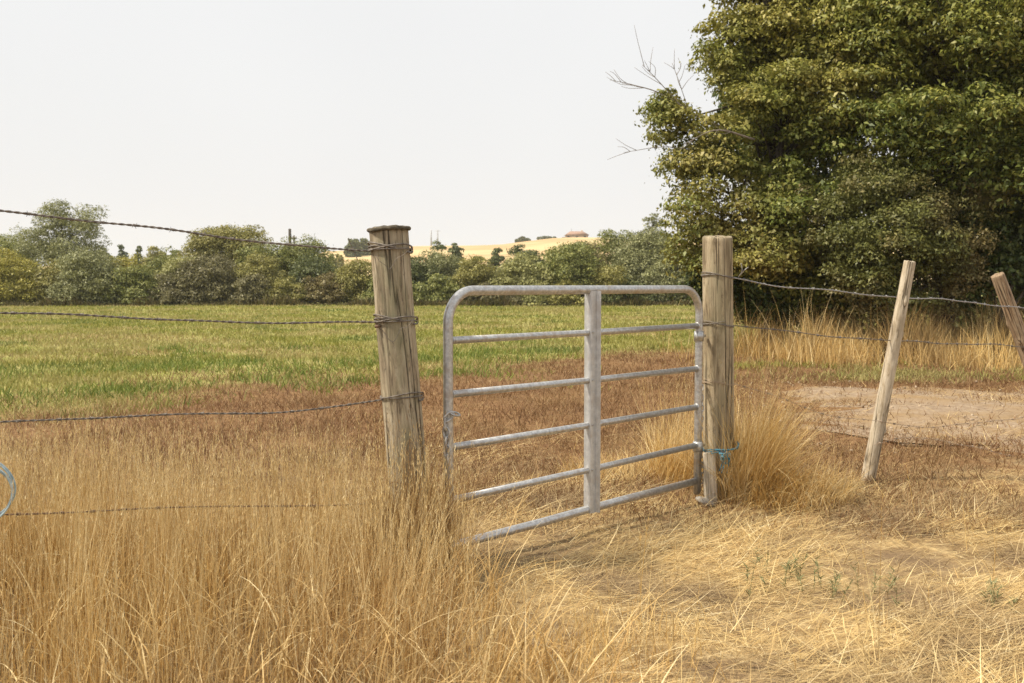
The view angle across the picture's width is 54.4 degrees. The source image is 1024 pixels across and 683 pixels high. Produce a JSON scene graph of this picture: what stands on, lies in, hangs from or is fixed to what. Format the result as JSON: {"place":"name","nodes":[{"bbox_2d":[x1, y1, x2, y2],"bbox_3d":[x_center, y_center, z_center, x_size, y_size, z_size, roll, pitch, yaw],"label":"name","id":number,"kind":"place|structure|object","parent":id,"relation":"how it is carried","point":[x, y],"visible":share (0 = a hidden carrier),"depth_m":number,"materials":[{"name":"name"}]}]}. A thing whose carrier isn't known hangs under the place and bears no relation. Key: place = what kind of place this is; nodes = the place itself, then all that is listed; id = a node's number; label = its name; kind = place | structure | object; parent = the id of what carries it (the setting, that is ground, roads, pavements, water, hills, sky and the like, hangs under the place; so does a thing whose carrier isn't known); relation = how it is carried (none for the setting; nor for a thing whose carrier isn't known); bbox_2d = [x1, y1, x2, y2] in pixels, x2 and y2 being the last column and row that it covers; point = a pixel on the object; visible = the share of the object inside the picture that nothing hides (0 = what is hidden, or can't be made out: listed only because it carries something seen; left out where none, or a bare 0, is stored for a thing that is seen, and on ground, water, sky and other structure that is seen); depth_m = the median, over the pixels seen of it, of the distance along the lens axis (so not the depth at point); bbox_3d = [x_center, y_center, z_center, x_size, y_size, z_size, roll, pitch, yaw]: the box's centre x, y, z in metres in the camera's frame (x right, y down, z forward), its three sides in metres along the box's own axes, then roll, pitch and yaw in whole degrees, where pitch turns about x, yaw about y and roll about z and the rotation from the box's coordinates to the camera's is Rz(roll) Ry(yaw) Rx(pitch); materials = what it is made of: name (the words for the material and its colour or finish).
{"place":"outdoors","nodes":[
{"label":"outdoors","id":0,"kind":"place"},
{"bbox_2d":[0,337,575,418],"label":"lush grass","id":1,"kind":"structure","parent":0,"point":[111,388],"depth_m":14.57,"materials":[{"name":"green plant"}]},
{"bbox_2d":[0,311,865,362],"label":"drying grass","id":2,"kind":"structure","parent":0,"point":[176,338],"depth_m":22.55,"materials":[{"name":"plant"}]},
{"bbox_2d":[38,237,931,292],"bbox_3d":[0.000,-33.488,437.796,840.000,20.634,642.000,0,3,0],"label":"hill","id":3,"kind":"structure","parent":0,"point":[540,246],"depth_m":317.90,"materials":[{"name":"yellow plant"}]},
{"bbox_2d":[328,253,339,273],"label":"bush","id":4,"kind":"object","parent":3,"relation":"on","point":[334,260],"visible":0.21,"depth_m":188.85,"materials":[{"name":"green plant"}]},
{"bbox_2d":[335,253,345,274],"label":"bush","id":5,"kind":"object","parent":3,"relation":"on","point":[340,258],"visible":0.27,"depth_m":198.53,"materials":[{"name":"green plant"}]},
{"bbox_2d":[343,238,362,256],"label":"bush","id":6,"kind":"object","parent":3,"relation":"on","point":[355,243],"visible":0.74,"depth_m":297.43,"materials":[{"name":"green plant"}]},
{"bbox_2d":[360,238,370,255],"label":"bush","id":7,"kind":"object","parent":3,"relation":"on","point":[364,244],"visible":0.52,"depth_m":307.38,"materials":[{"name":"green plant"}]},
{"bbox_2d":[430,230,431,245],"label":"radio mast","id":8,"kind":"object","parent":3,"relation":"on","point":[430,237],"visible":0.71,"depth_m":427.91,"materials":[{"name":"grey paint"}]},
{"bbox_2d":[514,236,530,242],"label":"bush","id":9,"kind":"object","parent":3,"relation":"on","point":[521,239],"visible":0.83,"depth_m":397.12,"materials":[{"name":"green plant"}]},
{"bbox_2d":[536,235,556,239],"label":"bush","id":10,"kind":"object","parent":3,"relation":"on","point":[543,237],"visible":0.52,"depth_m":401.28,"materials":[{"name":"green plant"}]},
{"bbox_2d":[564,230,588,236],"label":"farm house","id":11,"kind":"structure","parent":3,"relation":"on","point":[581,233],"depth_m":403.21,"materials":[{"name":"red tile"}]},
{"bbox_2d":[0,0,983,265],"label":"sky","id":12,"kind":"structure","parent":0,"point":[472,122],"materials":[{"name":"white"}]},
{"bbox_2d":[0,304,991,421],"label":"field grass","id":13,"kind":"structure","parent":0,"point":[82,324],"depth_m":24.90,"materials":[{"name":"green plant"}]},
{"bbox_2d":[0,295,1023,682],"bbox_3d":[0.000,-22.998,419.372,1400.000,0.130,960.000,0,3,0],"label":"ground","id":14,"kind":"structure","parent":0,"point":[938,553],"depth_m":5.03,"materials":[{"name":"soil"}]},
{"bbox_2d":[0,247,47,302],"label":"bush","id":15,"kind":"object","parent":14,"relation":"on","point":[14,281],"visible":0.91,"depth_m":61.04,"materials":[{"name":"green plant"}]},
{"bbox_2d":[0,222,49,277],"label":"tree","id":16,"kind":"object","parent":14,"relation":"on","point":[3,240],"visible":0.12,"depth_m":73.34,"materials":[{"name":"green plant"}]},
{"bbox_2d":[15,258,71,303],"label":"bush","id":17,"kind":"object","parent":14,"relation":"on","point":[47,278],"visible":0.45,"depth_m":61.41,"materials":[{"name":"green plant"}]},
{"bbox_2d":[6,197,112,269],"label":"tree","id":18,"kind":"object","parent":14,"relation":"on","point":[58,243],"visible":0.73,"depth_m":65.09,"materials":[{"name":"green plant"}]},
{"bbox_2d":[42,246,124,303],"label":"bush","id":19,"kind":"object","parent":14,"relation":"on","point":[88,281],"visible":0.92,"depth_m":60.19,"materials":[{"name":"green plant"}]},
{"bbox_2d":[97,247,117,264],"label":"bush","id":20,"kind":"object","parent":14,"relation":"on","point":[100,250],"visible":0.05,"depth_m":95.87,"materials":[{"name":"green plant"}]},
{"bbox_2d":[117,244,128,265],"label":"tree","id":21,"kind":"object","parent":14,"relation":"on","point":[121,247],"visible":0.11,"depth_m":99.61,"materials":[{"name":"green plant"}]},
{"bbox_2d":[105,252,143,275],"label":"bush","id":22,"kind":"object","parent":14,"relation":"on","point":[127,261],"visible":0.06,"depth_m":63.11,"materials":[{"name":"green plant"}]},
{"bbox_2d":[100,263,161,304],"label":"bush","id":23,"kind":"object","parent":14,"relation":"on","point":[136,279],"visible":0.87,"depth_m":60.19,"materials":[{"name":"green plant"}]},
{"bbox_2d":[133,245,142,268],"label":"tree","id":24,"kind":"object","parent":14,"relation":"on","point":[139,249],"visible":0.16,"depth_m":103.45,"materials":[{"name":"green plant"}]},
{"bbox_2d":[139,246,166,267],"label":"bush","id":25,"kind":"object","parent":14,"relation":"on","point":[153,254],"visible":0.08,"depth_m":107.31,"materials":[{"name":"green plant"}]},
{"bbox_2d":[141,244,176,302],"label":"bush","id":26,"kind":"object","parent":14,"relation":"on","point":[156,263],"visible":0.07,"depth_m":63.32,"materials":[{"name":"green plant"}]},
{"bbox_2d":[141,272,193,304],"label":"bush","id":27,"kind":"object","parent":14,"relation":"on","point":[164,296],"visible":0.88,"depth_m":60.25,"materials":[{"name":"green plant"}]},
{"bbox_2d":[168,249,180,257],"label":"bush","id":28,"kind":"object","parent":14,"relation":"on","point":[174,253],"visible":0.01,"depth_m":111.40,"materials":[{"name":"green plant"}]},
{"bbox_2d":[147,252,202,303],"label":"bush","id":29,"kind":"object","parent":14,"relation":"on","point":[170,267],"visible":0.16,"depth_m":61.51,"materials":[{"name":"green plant"}]},
{"bbox_2d":[162,253,243,304],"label":"bush","id":30,"kind":"object","parent":14,"relation":"on","point":[214,275],"visible":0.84,"depth_m":60.54,"materials":[{"name":"green plant"}]},
{"bbox_2d":[173,224,277,275],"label":"tree","id":31,"kind":"object","parent":14,"relation":"on","point":[208,246],"visible":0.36,"depth_m":65.87,"materials":[{"name":"green plant"}]},
{"bbox_2d":[216,272,275,303],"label":"bush","id":32,"kind":"object","parent":14,"relation":"on","point":[251,285],"visible":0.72,"depth_m":60.17,"materials":[{"name":"green plant"}]},
{"bbox_2d":[226,250,288,294],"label":"bush","id":33,"kind":"object","parent":14,"relation":"on","point":[266,268],"visible":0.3,"depth_m":61.76,"materials":[{"name":"green plant"}]},
{"bbox_2d":[258,275,311,303],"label":"bush","id":34,"kind":"object","parent":14,"relation":"on","point":[282,286],"visible":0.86,"depth_m":60.27,"materials":[{"name":"green plant"}]},
{"bbox_2d":[233,233,337,278],"bbox_3d":[-14.834,-4.713,65.978,6.597,4.896,4.846,0,3,0],"label":"tree","id":35,"kind":"object","parent":14,"relation":"on","point":[285,255],"visible":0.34,"depth_m":64.86,"materials":[{"name":"green plant"}]},
{"bbox_2d":[288,229,290,242],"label":"utility pole","id":36,"kind":"object","parent":14,"relation":"on","point":[289,232],"visible":0.08,"depth_m":71.60,"materials":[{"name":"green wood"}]},
{"bbox_2d":[283,249,337,303],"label":"bush","id":37,"kind":"object","parent":14,"relation":"on","point":[311,267],"visible":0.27,"depth_m":62.16,"materials":[{"name":"green plant"}]},
{"bbox_2d":[294,271,351,303],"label":"bush","id":38,"kind":"object","parent":14,"relation":"on","point":[326,294],"visible":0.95,"depth_m":60.55,"materials":[{"name":"green plant"}]},
{"bbox_2d":[328,258,372,303],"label":"bush","id":39,"kind":"object","parent":14,"relation":"on","point":[355,287],"visible":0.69,"depth_m":61.52,"materials":[{"name":"green plant"}]},
{"bbox_2d":[359,269,414,300],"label":"bush","id":40,"kind":"object","parent":14,"relation":"on","point":[369,292],"visible":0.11,"depth_m":60.73,"materials":[{"name":"green plant"}]},
{"bbox_2d":[367,225,427,516],"bbox_3d":[-0.503,0.392,4.642,0.203,1.862,0.204,-5,4,-10],"label":"fence post","id":41,"kind":"object","parent":14,"relation":"on","point":[398,356],"visible":0.64,"depth_m":4.54,"materials":[{"name":"brown wood"}]},
{"bbox_2d":[5,502,385,516],"bbox_3d":[-2.246,0.696,3.648,3.875,0.229,0.142,-2,4,-32],"label":"barbed wire","id":42,"kind":"object","parent":41,"relation":"attached to","point":[122,509],"visible":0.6,"depth_m":4.18,"materials":[{"name":"metal"}]},
{"bbox_2d":[0,209,412,268],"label":"barbed wire","id":43,"kind":"object","parent":41,"relation":"attached to","point":[381,245],"visible":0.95,"depth_m":4.27,"materials":[{"name":"grey metal"}]},
{"bbox_2d":[0,310,418,341],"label":"barbed wire","id":44,"kind":"object","parent":41,"relation":"attached to","point":[227,322],"visible":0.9,"depth_m":4.29,"materials":[{"name":"grey metal"}]},
{"bbox_2d":[0,392,423,423],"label":"barbed wire","id":45,"kind":"object","parent":41,"relation":"attached to","point":[223,413],"visible":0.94,"depth_m":4.28,"materials":[{"name":"grey metal"}]},
{"bbox_2d":[0,462,15,517],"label":"wire coil","id":46,"kind":"object","parent":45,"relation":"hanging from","point":[5,475],"visible":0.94,"depth_m":3.79,"materials":[{"name":"silver metal"}]},
{"bbox_2d":[0,396,825,682],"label":"tall grass","id":47,"kind":"structure","parent":14,"relation":"on","point":[99,550],"depth_m":3.63,"materials":[{"name":"beige plant"}]},
{"bbox_2d":[315,405,517,589],"bbox_3d":[-0.441,0.688,4.470,1.058,0.808,1.089,0,3,0],"label":"grass tussock","id":48,"kind":"object","parent":14,"relation":"on","point":[412,495],"depth_m":4.36,"materials":[{"name":"beige plant"}]},
{"bbox_2d":[410,255,449,290],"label":"bush","id":49,"kind":"object","parent":14,"relation":"on","point":[415,273],"visible":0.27,"depth_m":62.67,"materials":[{"name":"green plant"}]},
{"bbox_2d":[427,239,446,260],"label":"bush","id":50,"kind":"object","parent":14,"relation":"on","point":[441,246],"visible":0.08,"depth_m":104.91,"materials":[{"name":"green plant"}]},
{"bbox_2d":[411,249,464,285],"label":"bush","id":51,"kind":"object","parent":14,"relation":"on","point":[449,266],"visible":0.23,"depth_m":63.55,"materials":[{"name":"green plant"}]},
{"bbox_2d":[412,273,466,301],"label":"bush","id":52,"kind":"object","parent":14,"relation":"on","point":[436,290],"visible":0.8,"depth_m":60.72,"materials":[{"name":"green plant"}]},
{"bbox_2d":[0,291,893,306],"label":"undergrowth","id":53,"kind":"object","parent":14,"relation":"on","point":[287,300],"visible":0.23,"depth_m":59.66,"materials":[{"name":"green plant"}]},
{"bbox_2d":[447,243,464,262],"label":"bush","id":54,"kind":"object","parent":14,"relation":"on","point":[455,249],"visible":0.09,"depth_m":111.17,"materials":[{"name":"green plant"}]},
{"bbox_2d":[445,254,505,298],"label":"bush","id":55,"kind":"object","parent":14,"relation":"on","point":[471,273],"visible":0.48,"depth_m":61.33,"materials":[{"name":"green plant"}]},
{"bbox_2d":[461,281,525,303],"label":"bush","id":56,"kind":"object","parent":14,"relation":"on","point":[518,300],"visible":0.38,"depth_m":60.07,"materials":[{"name":"green plant"}]},
{"bbox_2d":[487,247,505,275],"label":"bush","id":57,"kind":"object","parent":14,"relation":"on","point":[496,258],"visible":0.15,"depth_m":107.19,"materials":[{"name":"green plant"}]},
{"bbox_2d":[0,328,1023,540],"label":"stubble","id":58,"kind":"object","parent":14,"relation":"on","point":[888,455],"visible":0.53,"depth_m":8.69,"materials":[{"name":"brown plant"}]},
{"bbox_2d":[500,244,545,271],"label":"bush","id":59,"kind":"object","parent":14,"relation":"on","point":[515,249],"visible":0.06,"depth_m":111.23,"materials":[{"name":"green plant"}]},
{"bbox_2d":[489,250,557,305],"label":"bush","id":60,"kind":"object","parent":14,"relation":"on","point":[528,274],"visible":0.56,"depth_m":61.12,"materials":[{"name":"green plant"}]},
{"bbox_2d":[546,279,584,304],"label":"bush","id":61,"kind":"object","parent":14,"relation":"on","point":[562,298],"visible":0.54,"depth_m":59.96,"materials":[{"name":"green plant"}]},
{"bbox_2d":[536,241,605,304],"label":"bush","id":62,"kind":"object","parent":14,"relation":"on","point":[565,263],"visible":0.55,"depth_m":61.27,"materials":[{"name":"green plant"}]},
{"bbox_2d":[562,239,602,263],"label":"bush","id":63,"kind":"object","parent":14,"relation":"on","point":[584,244],"visible":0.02,"depth_m":97.24,"materials":[{"name":"green plant"}]},
{"bbox_2d":[570,241,610,282],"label":"bush","id":64,"kind":"object","parent":14,"relation":"on","point":[598,249],"visible":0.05,"depth_m":64.92,"materials":[{"name":"green plant"}]},
{"bbox_2d":[583,263,632,302],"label":"bush","id":65,"kind":"object","parent":14,"relation":"on","point":[612,276],"visible":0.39,"depth_m":60.25,"materials":[{"name":"green plant"}]},
{"bbox_2d":[592,228,632,267],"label":"tree","id":66,"kind":"object","parent":14,"relation":"on","point":[606,235],"visible":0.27,"depth_m":67.06,"materials":[{"name":"green plant"}]},
{"bbox_2d":[551,438,676,484],"bbox_3d":[0.764,0.802,7.067,1.008,0.371,0.863,0,3,0],"label":"grass tussock","id":67,"kind":"object","parent":14,"relation":"on","point":[625,467],"depth_m":7.02,"materials":[{"name":"beige plant"}]},
{"bbox_2d":[601,274,661,303],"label":"bush","id":68,"kind":"object","parent":14,"relation":"on","point":[613,299],"visible":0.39,"depth_m":60.06,"materials":[{"name":"green plant"}]},
{"bbox_2d":[606,226,687,284],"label":"bush","id":69,"kind":"object","parent":14,"relation":"on","point":[638,259],"visible":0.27,"depth_m":63.31,"materials":[{"name":"green plant"}]},
{"bbox_2d":[640,213,668,253],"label":"tree","id":70,"kind":"object","parent":14,"relation":"on","point":[651,218],"visible":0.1,"depth_m":65.57,"materials":[{"name":"green plant"}]},
{"bbox_2d":[615,358,702,486],"bbox_3d":[1.185,0.512,6.884,1.085,0.887,1.429,0,3,0],"label":"grass tussock","id":71,"kind":"object","parent":14,"relation":"on","point":[679,467],"depth_m":6.80,"materials":[{"name":"beige plant"}]},
{"bbox_2d":[638,249,698,302],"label":"bush","id":72,"kind":"object","parent":14,"relation":"on","point":[656,277],"visible":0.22,"depth_m":60.95,"materials":[{"name":"green plant"}]},
{"bbox_2d":[374,373,1023,682],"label":"flattened straw","id":73,"kind":"object","parent":14,"relation":"on","point":[958,676],"visible":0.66,"depth_m":4.39,"materials":[{"name":"beige plant"}]},
{"bbox_2d":[695,496,713,506],"bbox_3d":[1.170,0.972,6.046,0.126,0.042,0.101,18,7,-25],"label":"stone","id":74,"kind":"object","parent":14,"relation":"on","point":[703,500],"visible":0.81,"depth_m":6.01,"materials":[{"name":"grey stone"}]},
{"bbox_2d":[703,452,716,503],"bbox_3d":[1.213,0.879,6.090,0.075,0.400,0.026,-2,0,-8],"label":"board stub","id":75,"kind":"object","parent":14,"relation":"on","point":[710,484],"visible":0.56,"depth_m":6.08,"materials":[{"name":"grey wood"}]},
{"bbox_2d":[702,235,733,499],"bbox_3d":[1.291,0.283,6.228,0.194,1.894,0.194,-1,3,0],"label":"fence post","id":76,"kind":"object","parent":14,"relation":"on","point":[717,290],"visible":0.72,"depth_m":6.14,"materials":[{"name":"brown wood"}]},
{"bbox_2d":[443,285,705,555],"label":"farm gate","id":77,"kind":"structure","parent":76,"relation":"attached to","point":[592,332],"depth_m":5.37,"materials":[{"name":"silver metal"}]},
{"bbox_2d":[442,411,460,466],"bbox_3d":[-0.281,0.455,4.666,0.094,0.262,0.042,-2,4,-33],"label":"gate chain","id":78,"kind":"object","parent":77,"relation":"hanging from","point":[446,421],"visible":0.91,"depth_m":4.65,"materials":[{"name":"metal"}]},
{"bbox_2d":[701,384,703,483],"bbox_3d":[1.168,0.556,6.160,0.042,0.652,0.069,0,3,0],"label":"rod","id":79,"kind":"object","parent":77,"relation":"hanging from","point":[702,430],"visible":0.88,"depth_m":6.14,"materials":[{"name":"metal"}]},
{"bbox_2d":[703,441,738,472],"bbox_3d":[1.297,0.707,6.181,0.215,0.173,0.369,0,3,0],"label":"baling twine","id":80,"kind":"object","parent":76,"relation":"attached to","point":[721,452],"visible":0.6,"depth_m":6.03,"materials":[{"name":"teal plastic"}]},
{"bbox_2d":[701,263,1023,308],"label":"barbed wire","id":81,"kind":"object","parent":76,"relation":"attached to","point":[941,298],"visible":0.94,"depth_m":6.40,"materials":[{"name":"grey metal"}]},
{"bbox_2d":[703,321,1022,346],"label":"barbed wire","id":82,"kind":"object","parent":76,"relation":"attached to","point":[916,341],"visible":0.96,"depth_m":6.45,"materials":[{"name":"grey metal"}]},
{"bbox_2d":[702,379,1023,428],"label":"barbed wire","id":83,"kind":"object","parent":76,"relation":"attached to","point":[881,421],"visible":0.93,"depth_m":6.49,"materials":[{"name":"grey metal"}]},
{"bbox_2d":[451,466,1001,682],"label":"sparse grass","id":84,"kind":"structure","parent":14,"relation":"on","point":[605,641],"depth_m":3.47,"materials":[{"name":"beige plant"}]},
{"bbox_2d":[653,340,844,506],"bbox_3d":[1.456,0.527,6.273,1.454,1.188,1.673,0,3,0],"label":"grass tussock","id":85,"kind":"object","parent":14,"relation":"on","point":[742,462],"depth_m":6.08,"materials":[{"name":"beige plant"}]},
{"bbox_2d":[607,0,906,347],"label":"maple tree","id":86,"kind":"object","parent":14,"relation":"on","point":[788,134],"visible":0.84,"depth_m":18.45,"materials":[{"name":"green plant"}]},
{"bbox_2d":[668,239,872,341],"bbox_3d":[5.029,-0.828,19.257,3.937,2.523,2.337,0,3,0],"label":"hawthorn bush","id":87,"kind":"object","parent":14,"relation":"on","point":[762,302],"visible":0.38,"depth_m":18.77,"materials":[{"name":"green plant"}]},
{"bbox_2d":[755,547,807,580],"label":"weed","id":88,"kind":"object","parent":14,"relation":"on","point":[787,566],"visible":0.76,"depth_m":4.71,"materials":[{"name":"green plant"}]},
{"bbox_2d":[714,430,876,519],"bbox_3d":[1.753,0.823,6.028,0.949,0.629,0.961,3,4,41],"label":"grass tussock","id":89,"kind":"object","parent":14,"relation":"on","point":[790,489],"depth_m":5.93,"materials":[{"name":"beige plant"}]},
{"bbox_2d":[740,553,903,605],"bbox_3d":[1.352,1.036,4.382,0.716,0.158,0.484,1,4,21],"label":"weed","id":90,"kind":"object","parent":14,"relation":"on","point":[814,574],"visible":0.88,"depth_m":4.40,"materials":[{"name":"plant"}]},
{"bbox_2d":[656,284,1023,371],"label":"tall grass","id":91,"kind":"structure","parent":14,"relation":"on","point":[815,349],"depth_m":16.81,"materials":[{"name":"beige plant"}]},
{"bbox_2d":[693,357,1023,383],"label":"verge grass","id":92,"kind":"structure","parent":14,"relation":"on","point":[898,374],"depth_m":14.37,"materials":[{"name":"brown plant"}]},
{"bbox_2d":[710,0,1023,335],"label":"thicket","id":93,"kind":"object","parent":14,"relation":"on","point":[966,305],"visible":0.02,"depth_m":25.16,"materials":[{"name":"green plant"}]},
{"bbox_2d":[861,260,915,481],"bbox_3d":[2.486,0.325,6.623,0.107,1.738,0.107,10,6,17],"label":"fence stake","id":94,"kind":"object","parent":14,"relation":"on","point":[878,428],"visible":0.84,"depth_m":6.57,"materials":[{"name":"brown wood"}]},
{"bbox_2d":[794,145,1017,352],"bbox_3d":[6.881,-1.431,17.275,3.886,3.964,2.730,0,3,0],"label":"hawthorn bush","id":95,"kind":"object","parent":14,"relation":"on","point":[894,229],"visible":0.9,"depth_m":17.08,"materials":[{"name":"green plant"}]},
{"bbox_2d":[797,0,1023,337],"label":"ash tree","id":96,"kind":"object","parent":14,"relation":"on","point":[975,48],"visible":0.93,"depth_m":17.22,"materials":[{"name":"green plant"}]},
{"bbox_2d":[927,184,1023,353],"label":"hawthorn bush","id":97,"kind":"object","parent":14,"relation":"on","point":[1009,262],"visible":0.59,"depth_m":17.77,"materials":[{"name":"green plant"}]},
{"bbox_2d":[981,577,1019,609],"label":"weed","id":98,"kind":"object","parent":14,"relation":"on","point":[997,597],"visible":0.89,"depth_m":4.13,"materials":[{"name":"beige plant"}]},
{"bbox_2d":[991,272,1023,366],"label":"fence stake","id":99,"kind":"object","parent":14,"relation":"on","point":[1014,322],"visible":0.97,"depth_m":7.84,"materials":[{"name":"brown wood"}]},
{"bbox_2d":[874,436,1015,456],"bbox_3d":[5.042,0.751,8.390,6.457,0.418,0.180,-2,4,-33],"label":"barbed wire","id":100,"kind":"object","parent":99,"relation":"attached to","point":[972,446],"visible":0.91,"depth_m":7.16,"materials":[{"name":"metal"}]},
{"bbox_2d":[691,379,1023,457],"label":"dirt track","id":101,"kind":"structure","parent":0,"point":[901,417],"depth_m":10.09,"materials":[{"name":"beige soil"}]}
]}

